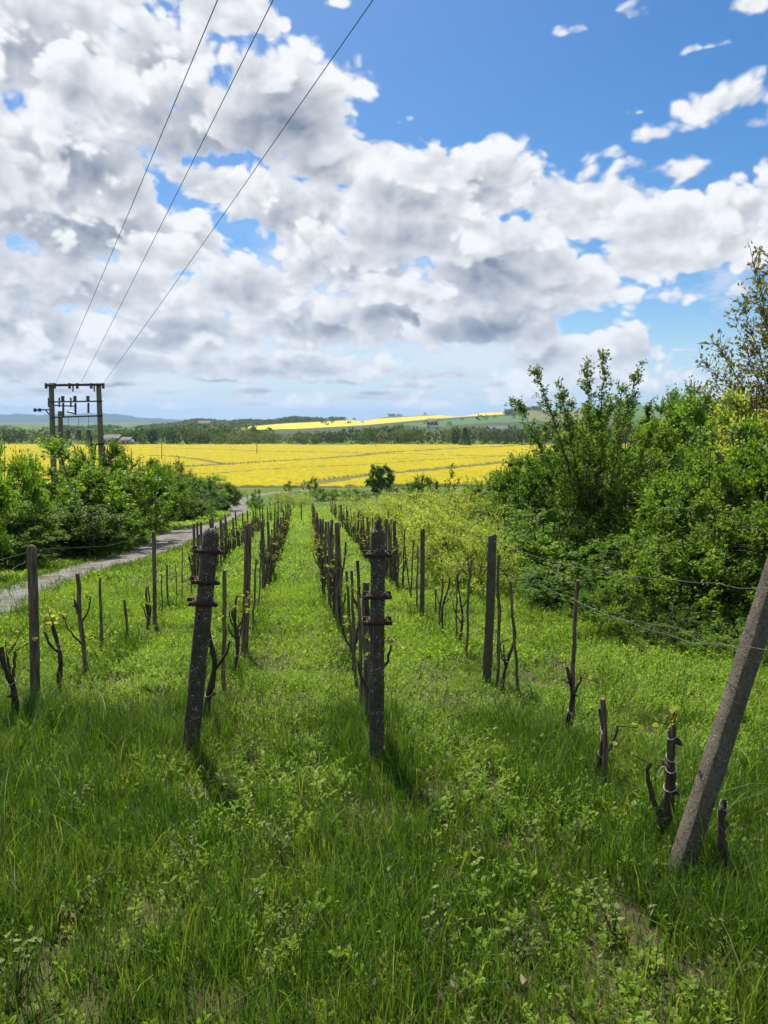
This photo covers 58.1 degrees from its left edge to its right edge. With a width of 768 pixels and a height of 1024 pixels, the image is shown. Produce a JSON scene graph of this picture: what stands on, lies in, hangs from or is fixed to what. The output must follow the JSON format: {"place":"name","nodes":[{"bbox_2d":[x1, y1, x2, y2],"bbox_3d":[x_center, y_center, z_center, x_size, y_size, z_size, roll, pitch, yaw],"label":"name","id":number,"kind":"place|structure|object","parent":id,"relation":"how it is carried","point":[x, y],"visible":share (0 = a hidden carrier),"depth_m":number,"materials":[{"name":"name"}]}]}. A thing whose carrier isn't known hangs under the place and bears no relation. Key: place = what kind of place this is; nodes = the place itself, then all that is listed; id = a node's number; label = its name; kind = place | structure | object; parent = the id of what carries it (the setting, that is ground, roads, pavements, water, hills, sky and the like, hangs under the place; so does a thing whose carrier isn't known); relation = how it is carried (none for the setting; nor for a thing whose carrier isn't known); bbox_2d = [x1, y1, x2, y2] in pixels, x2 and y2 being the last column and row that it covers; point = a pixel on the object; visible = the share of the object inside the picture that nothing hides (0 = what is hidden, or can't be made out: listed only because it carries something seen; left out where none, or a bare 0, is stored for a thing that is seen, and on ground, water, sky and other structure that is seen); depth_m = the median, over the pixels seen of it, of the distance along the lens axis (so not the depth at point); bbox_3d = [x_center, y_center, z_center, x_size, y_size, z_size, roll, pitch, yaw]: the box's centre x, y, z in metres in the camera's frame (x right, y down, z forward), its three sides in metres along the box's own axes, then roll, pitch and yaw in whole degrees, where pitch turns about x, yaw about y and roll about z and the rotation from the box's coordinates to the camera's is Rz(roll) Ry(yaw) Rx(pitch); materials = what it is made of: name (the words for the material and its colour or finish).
{"place":"outdoors","nodes":[
{"label":"outdoors","id":0,"kind":"place"},
{"bbox_2d":[0,413,188,421],"bbox_3d":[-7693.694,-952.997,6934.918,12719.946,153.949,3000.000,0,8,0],"label":"mountains","id":1,"kind":"structure","parent":0,"point":[45,418],"depth_m":6155.97,"materials":[{"name":"blue"}]},
{"bbox_2d":[0,490,310,616],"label":"path","id":2,"kind":"structure","parent":0,"point":[176,537],"depth_m":27.46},
{"bbox_2d":[0,404,689,440],"bbox_3d":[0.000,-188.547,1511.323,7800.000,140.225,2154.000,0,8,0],"label":"hills","id":3,"kind":"structure","parent":0,"point":[337,425],"depth_m":949.73,"materials":[{"name":"yellow plant"}]},
{"bbox_2d":[0,399,766,441],"bbox_3d":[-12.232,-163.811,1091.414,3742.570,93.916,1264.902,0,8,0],"label":"hill woods","id":4,"kind":"object","parent":3,"relation":"on","point":[216,425],"visible":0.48,"depth_m":851.62,"materials":[{"name":"green plant"}]},
{"bbox_2d":[0,422,767,1023],"bbox_3d":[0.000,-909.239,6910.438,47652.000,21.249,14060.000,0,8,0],"label":"ground","id":5,"kind":"structure","parent":0,"point":[28,426],"depth_m":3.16,"materials":[{"name":"green plant"}]},
{"bbox_2d":[0,459,19,555],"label":"shrub","id":6,"kind":"object","parent":5,"relation":"on","point":[5,488],"visible":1,"depth_m":19.17,"materials":[{"name":"green plant"}]},
{"bbox_2d":[0,916,42,995],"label":"weed","id":7,"kind":"object","parent":5,"relation":"on","point":[22,966],"visible":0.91,"depth_m":2.57,"materials":[{"name":"green plant"}]},
{"bbox_2d":[0,624,43,721],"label":"grapevine","id":8,"kind":"object","parent":5,"relation":"on","point":[9,677],"visible":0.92,"depth_m":5.58,"materials":[{"name":"brown plant"}]},
{"bbox_2d":[0,430,54,565],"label":"shrub","id":9,"kind":"object","parent":5,"relation":"on","point":[24,469],"visible":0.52,"depth_m":23.48,"materials":[{"name":"green plant"}]},
{"bbox_2d":[27,545,39,699],"bbox_3d":[-3.103,1.109,6.127,0.084,1.661,0.073,3,8,0],"label":"wooden post","id":10,"kind":"object","parent":5,"relation":"on","point":[33,608],"visible":0.77,"depth_m":6.08,"materials":[{"name":"brown wood"}]},
{"bbox_2d":[0,504,70,568],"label":"shrub","id":11,"kind":"object","parent":5,"relation":"on","point":[32,537],"visible":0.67,"depth_m":22.78,"materials":[{"name":"green plant"}]},
{"bbox_2d":[25,602,62,693],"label":"grapevine","id":12,"kind":"object","parent":5,"relation":"on","point":[50,624],"visible":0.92,"depth_m":6.61,"materials":[{"name":"brown plant"}]},
{"bbox_2d":[16,483,106,557],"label":"shrub","id":13,"kind":"object","parent":5,"relation":"on","point":[64,526],"visible":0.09,"depth_m":27.68,"materials":[{"name":"green plant"}]},
{"bbox_2d":[45,587,90,673],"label":"grapevine","id":14,"kind":"object","parent":5,"relation":"on","point":[61,614],"visible":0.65,"depth_m":7.58,"materials":[{"name":"brown plant"}]},
{"bbox_2d":[33,383,104,483],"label":"transformer pylon","id":15,"kind":"object","parent":5,"relation":"on","point":[61,416],"visible":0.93,"depth_m":45.47,"materials":[{"name":"grey concrete"}]},
{"bbox_2d":[57,0,217,379],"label":"power line","id":16,"kind":"object","parent":15,"relation":"attached to","point":[153,152],"visible":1,"depth_m":15.12,"materials":[{"name":"black metal"}]},
{"bbox_2d":[81,0,272,381],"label":"power line","id":17,"kind":"object","parent":15,"relation":"attached to","point":[194,158],"visible":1,"depth_m":16.14,"materials":[{"name":"black metal"}]},
{"bbox_2d":[105,0,372,380],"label":"power line","id":18,"kind":"object","parent":15,"relation":"attached to","point":[264,155],"visible":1,"depth_m":16.53,"materials":[{"name":"black metal"}]},
{"bbox_2d":[52,873,103,925],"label":"weed","id":19,"kind":"object","parent":5,"relation":"on","point":[86,904],"visible":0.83,"depth_m":3.04,"materials":[{"name":"green plant"}]},
{"bbox_2d":[29,503,129,558],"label":"shrub","id":20,"kind":"object","parent":5,"relation":"on","point":[95,515],"visible":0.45,"depth_m":27.12,"materials":[{"name":"green plant"}]},
{"bbox_2d":[75,573,87,675],"bbox_3d":[-3.292,1.285,7.536,0.064,1.267,0.102,0,8,0],"label":"stake","id":21,"kind":"object","parent":5,"relation":"on","point":[79,616],"visible":0.74,"depth_m":7.49,"materials":[{"name":"brown wood"}]},
{"bbox_2d":[16,431,178,544],"bbox_3d":[-14.000,-0.852,32.385,7.735,5.860,6.138,3,8,19],"label":"shrub","id":22,"kind":"object","parent":5,"relation":"on","point":[74,472],"visible":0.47,"depth_m":32.03,"materials":[{"name":"green plant"}]},
{"bbox_2d":[70,499,152,552],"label":"shrub","id":23,"kind":"object","parent":5,"relation":"on","point":[134,523],"visible":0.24,"depth_m":30.17,"materials":[{"name":"green plant"}]},
{"bbox_2d":[96,920,139,968],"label":"weed","id":24,"kind":"object","parent":5,"relation":"on","point":[119,938],"visible":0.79,"depth_m":2.69,"materials":[{"name":"green plant"}]},
{"bbox_2d":[65,432,183,536],"bbox_3d":[-13.365,-1.081,35.730,5.776,6.042,4.926,-2,8,-17],"label":"shrub","id":25,"kind":"object","parent":5,"relation":"on","point":[115,464],"visible":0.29,"depth_m":35.84,"materials":[{"name":"green plant"}]},
{"bbox_2d":[152,531,156,625],"bbox_3d":[-3.668,1.141,11.039,0.071,1.683,0.060,0,8,-15],"label":"wooden post","id":26,"kind":"object","parent":5,"relation":"on","point":[154,570],"visible":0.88,"depth_m":11.01,"materials":[{"name":"brown wood"}]},
{"bbox_2d":[127,454,191,531],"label":"shrub","id":27,"kind":"object","parent":5,"relation":"on","point":[181,489],"visible":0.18,"depth_m":44.45,"materials":[{"name":"green plant"}]},
{"bbox_2d":[156,469,197,525],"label":"shrub","id":28,"kind":"object","parent":5,"relation":"on","point":[191,503],"visible":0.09,"depth_m":50.07,"materials":[{"name":"green plant"}]},
{"bbox_2d":[166,816,202,871],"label":"weed","id":29,"kind":"object","parent":5,"relation":"on","point":[175,844],"visible":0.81,"depth_m":3.46,"materials":[{"name":"green plant"}]},
{"bbox_2d":[175,492,215,520],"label":"shrub","id":30,"kind":"object","parent":5,"relation":"on","point":[199,511],"visible":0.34,"depth_m":60.68,"materials":[{"name":"green plant"}]},
{"bbox_2d":[173,473,223,515],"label":"shrub","id":31,"kind":"object","parent":5,"relation":"on","point":[215,495],"visible":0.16,"depth_m":69.15,"materials":[{"name":"green plant"}]},
{"bbox_2d":[182,528,223,753],"bbox_3d":[-1.394,1.052,5.176,0.215,1.896,0.163,5,8,-21],"label":"concrete post","id":32,"kind":"object","parent":5,"relation":"on","point":[206,581],"visible":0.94,"depth_m":5.12,"materials":[{"name":"concrete"}]},
{"bbox_2d":[195,474,231,512],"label":"shrub","id":33,"kind":"object","parent":5,"relation":"on","point":[222,490],"visible":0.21,"depth_m":77.87,"materials":[{"name":"green plant"}]},
{"bbox_2d":[202,615,230,720],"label":"grapevine","id":34,"kind":"object","parent":5,"relation":"on","point":[210,692],"visible":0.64,"depth_m":5.96,"materials":[{"name":"brown plant"}]},
{"bbox_2d":[221,570,226,689],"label":"stake","id":35,"kind":"object","parent":5,"relation":"on","point":[224,627],"visible":0.77,"depth_m":7.00,"materials":[{"name":"brown wood"}]},
{"bbox_2d":[213,481,243,510],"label":"shrub","id":36,"kind":"object","parent":5,"relation":"on","point":[230,489],"visible":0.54,"depth_m":86.80,"materials":[{"name":"green plant"}]},
{"bbox_2d":[228,591,256,678],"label":"grapevine","id":37,"kind":"object","parent":5,"relation":"on","point":[234,625],"visible":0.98,"depth_m":7.48,"materials":[{"name":"brown plant"}]},
{"bbox_2d":[241,523,251,653],"bbox_3d":[-1.734,1.041,8.704,0.097,1.829,0.084,1,8,-15],"label":"wooden post","id":38,"kind":"object","parent":5,"relation":"on","point":[247,565],"visible":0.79,"depth_m":8.65,"materials":[{"name":"brown wood"}]},
{"bbox_2d":[260,521,265,589],"bbox_3d":[-2.876,1.118,16.431,0.096,1.856,0.081,2,8,15],"label":"wooden post","id":39,"kind":"object","parent":5,"relation":"on","point":[263,554],"visible":0.82,"depth_m":16.38,"materials":[{"name":"brown wood"}]},
{"bbox_2d":[259,819,294,859],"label":"weed","id":40,"kind":"object","parent":5,"relation":"on","point":[279,836],"visible":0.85,"depth_m":3.56,"materials":[{"name":"green plant"}]},
{"bbox_2d":[264,890,321,950],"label":"weed","id":41,"kind":"object","parent":5,"relation":"on","point":[297,923],"visible":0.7,"depth_m":2.80,"materials":[{"name":"green plant"}]},
{"bbox_2d":[0,444,697,487],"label":"rapeseed crop","id":42,"kind":"object","parent":5,"relation":"on","point":[279,466],"visible":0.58,"depth_m":239.01,"materials":[{"name":"yellow plant"}]},
{"bbox_2d":[350,570,357,688],"bbox_3d":[-0.296,1.264,6.891,0.058,1.395,0.063,-2,8,0],"label":"stake","id":43,"kind":"object","parent":5,"relation":"on","point":[353,632],"visible":0.71,"depth_m":6.86,"materials":[{"name":"brown wood"}]},
{"bbox_2d":[356,560,362,710],"bbox_3d":[-0.216,1.178,6.154,0.068,1.522,0.047,4,9,30],"label":"stake","id":44,"kind":"object","parent":5,"relation":"on","point":[359,619],"visible":0.65,"depth_m":6.12,"materials":[{"name":"brown wood"}]},
{"bbox_2d":[362,581,369,719],"bbox_3d":[-0.132,1.242,5.639,0.091,1.386,0.129,6,9,36],"label":"stake","id":45,"kind":"object","parent":5,"relation":"on","point":[366,649],"visible":0.53,"depth_m":5.60,"materials":[{"name":"brown wood"}]},
{"bbox_2d":[346,582,393,691],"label":"grapevine","id":46,"kind":"object","parent":5,"relation":"on","point":[388,637],"visible":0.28,"depth_m":5.31,"materials":[{"name":"brown plant"}]},
{"bbox_2d":[359,520,391,762],"bbox_3d":[-0.063,0.999,4.903,0.232,1.908,0.158,0,8,-3],"label":"concrete post","id":47,"kind":"object","parent":5,"relation":"on","point":[378,554],"visible":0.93,"depth_m":4.84,"materials":[{"name":"concrete"}]},
{"bbox_2d":[348,489,407,541],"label":"shrub","id":48,"kind":"object","parent":5,"relation":"on","point":[362,513],"visible":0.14,"depth_m":35.00,"materials":[{"name":"green plant"}]},
{"bbox_2d":[364,462,395,493],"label":"tree","id":49,"kind":"object","parent":5,"relation":"on","point":[381,481],"visible":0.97,"depth_m":125.88,"materials":[{"name":"green plant"}]},
{"bbox_2d":[0,423,760,444],"bbox_3d":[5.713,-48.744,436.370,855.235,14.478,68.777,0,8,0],"label":"woods","id":50,"kind":"object","parent":5,"relation":"on","point":[454,433],"visible":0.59,"depth_m":427.62,"materials":[{"name":"green plant"}]},
{"bbox_2d":[0,504,767,1023],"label":"leafy weeds","id":51,"kind":"object","parent":5,"relation":"on","point":[322,656],"visible":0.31,"depth_m":7.11,"materials":[{"name":"green plant"}]},
{"bbox_2d":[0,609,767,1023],"bbox_3d":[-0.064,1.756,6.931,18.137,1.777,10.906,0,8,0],"label":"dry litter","id":52,"kind":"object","parent":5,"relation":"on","point":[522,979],"visible":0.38,"depth_m":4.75,"materials":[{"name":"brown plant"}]},
{"bbox_2d":[354,489,455,555],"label":"shrub","id":53,"kind":"object","parent":5,"relation":"on","point":[372,512],"visible":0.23,"depth_m":28.08,"materials":[{"name":"green plant"}]},
{"bbox_2d":[420,529,424,619],"bbox_3d":[0.661,1.137,11.974,0.086,1.735,0.075,0,8,-1],"label":"concrete post","id":54,"kind":"object","parent":5,"relation":"on","point":[422,562],"visible":0.86,"depth_m":11.92,"materials":[{"name":"grey concrete"}]},
{"bbox_2d":[374,478,476,538],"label":"shrub","id":55,"kind":"object","parent":5,"relation":"on","point":[414,494],"visible":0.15,"depth_m":32.70,"materials":[{"name":"green plant"}]},
{"bbox_2d":[407,472,444,504],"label":"shrub","id":56,"kind":"object","parent":5,"relation":"on","point":[417,484],"visible":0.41,"depth_m":65.63,"materials":[{"name":"green plant"}]},
{"bbox_2d":[387,480,483,567],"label":"shrub","id":57,"kind":"object","parent":5,"relation":"on","point":[399,535],"visible":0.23,"depth_m":23.10,"materials":[{"name":"green plant"}]},
{"bbox_2d":[421,884,459,949],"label":"weed","id":58,"kind":"object","parent":5,"relation":"on","point":[442,915],"visible":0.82,"depth_m":2.79,"materials":[{"name":"green plant"}]},
{"bbox_2d":[392,498,503,583],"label":"shrub","id":59,"kind":"object","parent":5,"relation":"on","point":[441,541],"visible":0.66,"depth_m":17.61,"materials":[{"name":"green plant"}]},
{"bbox_2d":[403,482,519,539],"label":"shrub","id":60,"kind":"object","parent":5,"relation":"on","point":[456,502],"visible":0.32,"depth_m":28.76,"materials":[{"name":"green plant"}]},
{"bbox_2d":[446,569,481,641],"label":"grapevine","id":61,"kind":"object","parent":5,"relation":"on","point":[460,601],"visible":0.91,"depth_m":9.43,"materials":[{"name":"brown plant"}]},
{"bbox_2d":[418,500,525,596],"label":"shrub","id":62,"kind":"object","parent":5,"relation":"on","point":[472,550],"visible":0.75,"depth_m":15.12,"materials":[{"name":"green plant"}]},
{"bbox_2d":[482,534,496,683],"bbox_3d":[1.135,1.112,7.432,0.102,1.787,0.089,3,8,15],"label":"concrete post","id":63,"kind":"object","parent":5,"relation":"on","point":[489,614],"visible":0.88,"depth_m":7.38,"materials":[{"name":"grey concrete"}]},
{"bbox_2d":[495,554,500,692],"bbox_3d":[1.179,1.203,7.123,0.058,1.564,0.085,-1,8,0],"label":"stake","id":64,"kind":"object","parent":5,"relation":"on","point":[498,621],"visible":0.83,"depth_m":7.10,"materials":[{"name":"brown wood"}]},
{"bbox_2d":[439,502,560,567],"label":"shrub","id":65,"kind":"object","parent":5,"relation":"on","point":[520,525],"visible":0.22,"depth_m":23.12,"materials":[{"name":"green plant"}]},
{"bbox_2d":[500,604,520,687],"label":"grapevine","id":66,"kind":"object","parent":5,"relation":"on","point":[506,660],"visible":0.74,"depth_m":7.38,"materials":[{"name":"brown plant"}]},
{"bbox_2d":[457,470,565,534],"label":"shrub","id":67,"kind":"object","parent":5,"relation":"on","point":[481,486],"visible":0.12,"depth_m":35.57,"materials":[{"name":"green plant"}]},
{"bbox_2d":[509,580,519,693],"bbox_3d":[1.317,1.332,6.949,0.048,1.332,0.070,-6,7,1],"label":"stake","id":68,"kind":"object","parent":5,"relation":"on","point":[514,637],"visible":0.81,"depth_m":6.92,"materials":[{"name":"brown wood"}]},
{"bbox_2d":[483,564,553,596],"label":"shrub","id":69,"kind":"object","parent":5,"relation":"on","point":[505,570],"visible":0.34,"depth_m":15.59,"materials":[{"name":"green plant"}]},
{"bbox_2d":[505,910,550,962],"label":"weed","id":70,"kind":"object","parent":5,"relation":"on","point":[514,932],"visible":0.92,"depth_m":2.75,"materials":[{"name":"green plant"}]},
{"bbox_2d":[482,449,600,540],"bbox_3d":[6.354,-0.193,27.683,4.782,4.630,4.413,-1,8,-10],"label":"shrub","id":71,"kind":"object","parent":5,"relation":"on","point":[533,496],"visible":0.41,"depth_m":27.13,"materials":[{"name":"green plant"}]},
{"bbox_2d":[482,504,611,586],"bbox_3d":[4.249,0.963,17.524,3.248,2.180,4.093,6,10,38],"label":"shrub","id":72,"kind":"object","parent":5,"relation":"on","point":[543,548],"visible":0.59,"depth_m":17.38,"materials":[{"name":"green plant"}]},
{"bbox_2d":[570,580,579,729],"bbox_3d":[1.527,1.246,5.563,0.045,1.438,0.080,-1,8,-10],"label":"stake","id":73,"kind":"object","parent":5,"relation":"on","point":[574,641],"visible":0.62,"depth_m":5.52,"materials":[{"name":"brown wood"}]},
{"bbox_2d":[512,556,649,610],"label":"shrub","id":74,"kind":"object","parent":5,"relation":"on","point":[546,578],"visible":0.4,"depth_m":13.41,"materials":[{"name":"green plant"}]},
{"bbox_2d":[504,348,660,569],"bbox_3d":[5.220,-1.146,18.745,4.232,6.433,2.925,0,8,0],"label":"tree","id":75,"kind":"object","parent":5,"relation":"on","point":[576,496],"visible":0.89,"depth_m":18.49,"materials":[{"name":"green plant"}]},
{"bbox_2d":[563,667,601,731],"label":"grapevine","id":76,"kind":"object","parent":5,"relation":"on","point":[573,695],"visible":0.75,"depth_m":5.39,"materials":[{"name":"brown plant"}]},
{"bbox_2d":[542,402,645,510],"bbox_3d":[12.788,-1.993,38.079,8.356,8.161,6.631,0,8,1],"label":"shrub","id":77,"kind":"object","parent":5,"relation":"on","point":[629,423],"visible":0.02,"depth_m":37.21,"materials":[{"name":"green plant"}]},
{"bbox_2d":[581,869,623,935],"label":"weed","id":78,"kind":"object","parent":5,"relation":"on","point":[614,915],"visible":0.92,"depth_m":2.94,"materials":[{"name":"green plant"}]},
{"bbox_2d":[600,697,608,785],"bbox_3d":[1.445,1.565,4.535,0.060,0.719,0.069,-2,8,0],"label":"stake","id":79,"kind":"object","parent":5,"relation":"on","point":[604,735],"visible":0.69,"depth_m":4.50,"materials":[{"name":"brown wood"}]},
{"bbox_2d":[554,571,667,637],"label":"shrub","id":80,"kind":"object","parent":5,"relation":"on","point":[614,610],"visible":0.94,"depth_m":10.48,"materials":[{"name":"green plant"}]},
{"bbox_2d":[564,415,688,536],"bbox_3d":[8.893,-0.731,25.861,5.048,5.780,4.306,-5,9,-32],"label":"shrub","id":81,"kind":"object","parent":5,"relation":"on","point":[670,446],"visible":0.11,"depth_m":24.93,"materials":[{"name":"green plant"}]},
{"bbox_2d":[594,699,658,782],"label":"grapevine","id":82,"kind":"object","parent":5,"relation":"on","point":[600,751],"visible":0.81,"depth_m":4.55,"materials":[{"name":"brown plant"}]},
{"bbox_2d":[552,530,706,619],"bbox_3d":[4.507,1.175,12.084,2.735,1.689,2.524,-4,8,-25],"label":"shrub","id":83,"kind":"object","parent":5,"relation":"on","point":[611,547],"visible":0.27,"depth_m":12.15,"materials":[{"name":"green plant"}]},
{"bbox_2d":[608,703,682,844],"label":"grapevine","id":84,"kind":"object","parent":5,"relation":"on","point":[673,739],"visible":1,"depth_m":3.72,"materials":[{"name":"brown plant"}]},
{"bbox_2d":[581,441,716,572],"bbox_3d":[7.107,0.114,18.738,4.311,4.197,3.677,-7,11,-44],"label":"shrub","id":85,"kind":"object","parent":5,"relation":"on","point":[626,499],"visible":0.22,"depth_m":18.14,"materials":[{"name":"green plant"}]},
{"bbox_2d":[615,399,731,481],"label":"shrub","id":86,"kind":"object","parent":5,"relation":"on","point":[676,417],"visible":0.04,"depth_m":29.07,"materials":[{"name":"green plant"}]},
{"bbox_2d":[624,375,729,465],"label":"shrub","id":87,"kind":"object","parent":5,"relation":"on","point":[664,407],"visible":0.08,"depth_m":34.55,"materials":[{"name":"green plant"}]},
{"bbox_2d":[621,598,734,652],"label":"shrub","id":88,"kind":"object","parent":5,"relation":"on","point":[678,616],"visible":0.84,"depth_m":9.44,"materials":[{"name":"green plant"}]},
{"bbox_2d":[638,468,731,573],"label":"shrub","id":89,"kind":"object","parent":5,"relation":"on","point":[654,527],"visible":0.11,"depth_m":14.44,"materials":[{"name":"green plant"}]},
{"bbox_2d":[614,491,767,637],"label":"shrub","id":90,"kind":"object","parent":5,"relation":"on","point":[680,594],"visible":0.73,"depth_m":10.39,"materials":[{"name":"green plant"}]},
{"bbox_2d":[648,387,736,479],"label":"shrub","id":91,"kind":"object","parent":5,"relation":"on","point":[694,412],"visible":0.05,"depth_m":24.61,"materials":[{"name":"green plant"}]},
{"bbox_2d":[623,426,767,597],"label":"shrub","id":92,"kind":"object","parent":5,"relation":"on","point":[728,484],"visible":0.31,"depth_m":13.95,"materials":[{"name":"green plant"}]},
{"bbox_2d":[664,410,767,533],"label":"shrub","id":93,"kind":"object","parent":5,"relation":"on","point":[739,431],"visible":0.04,"depth_m":17.35,"materials":[{"name":"green plant"}]},
{"bbox_2d":[665,555,767,882],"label":"concrete post","id":94,"kind":"object","parent":5,"relation":"on","point":[715,759],"visible":0.77,"depth_m":3.48,"materials":[{"name":"grey concrete"}]},
{"bbox_2d":[667,486,767,616],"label":"shrub","id":95,"kind":"object","parent":5,"relation":"on","point":[755,538],"visible":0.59,"depth_m":10.10,"materials":[{"name":"green plant"}]},
{"bbox_2d":[679,610,767,660],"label":"shrub","id":96,"kind":"object","parent":5,"relation":"on","point":[725,639],"visible":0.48,"depth_m":8.53,"materials":[{"name":"green plant"}]},
{"bbox_2d":[717,798,735,873],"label":"grapevine","id":97,"kind":"object","parent":5,"relation":"on","point":[722,844],"visible":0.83,"depth_m":3.30,"materials":[{"name":"brown plant"}]},
{"bbox_2d":[688,238,767,437],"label":"tree","id":98,"kind":"object","parent":5,"relation":"on","point":[759,385],"visible":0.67,"depth_m":24.85,"materials":[{"name":"green plant"}]},
{"bbox_2d":[705,912,762,978],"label":"weed","id":99,"kind":"object","parent":5,"relation":"on","point":[724,943],"visible":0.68,"depth_m":2.69,"materials":[{"name":"green plant"}]},
{"bbox_2d":[701,377,767,480],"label":"shrub","id":100,"kind":"object","parent":5,"relation":"on","point":[739,412],"visible":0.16,"depth_m":21.44,"materials":[{"name":"green plant"}]},
{"bbox_2d":[731,427,767,566],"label":"shrub","id":101,"kind":"object","parent":5,"relation":"on","point":[759,479],"visible":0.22,"depth_m":12.31,"materials":[{"name":"green plant"}]},
{"bbox_2d":[0,0,767,420],"label":"sky","id":102,"kind":"structure","parent":0,"point":[469,195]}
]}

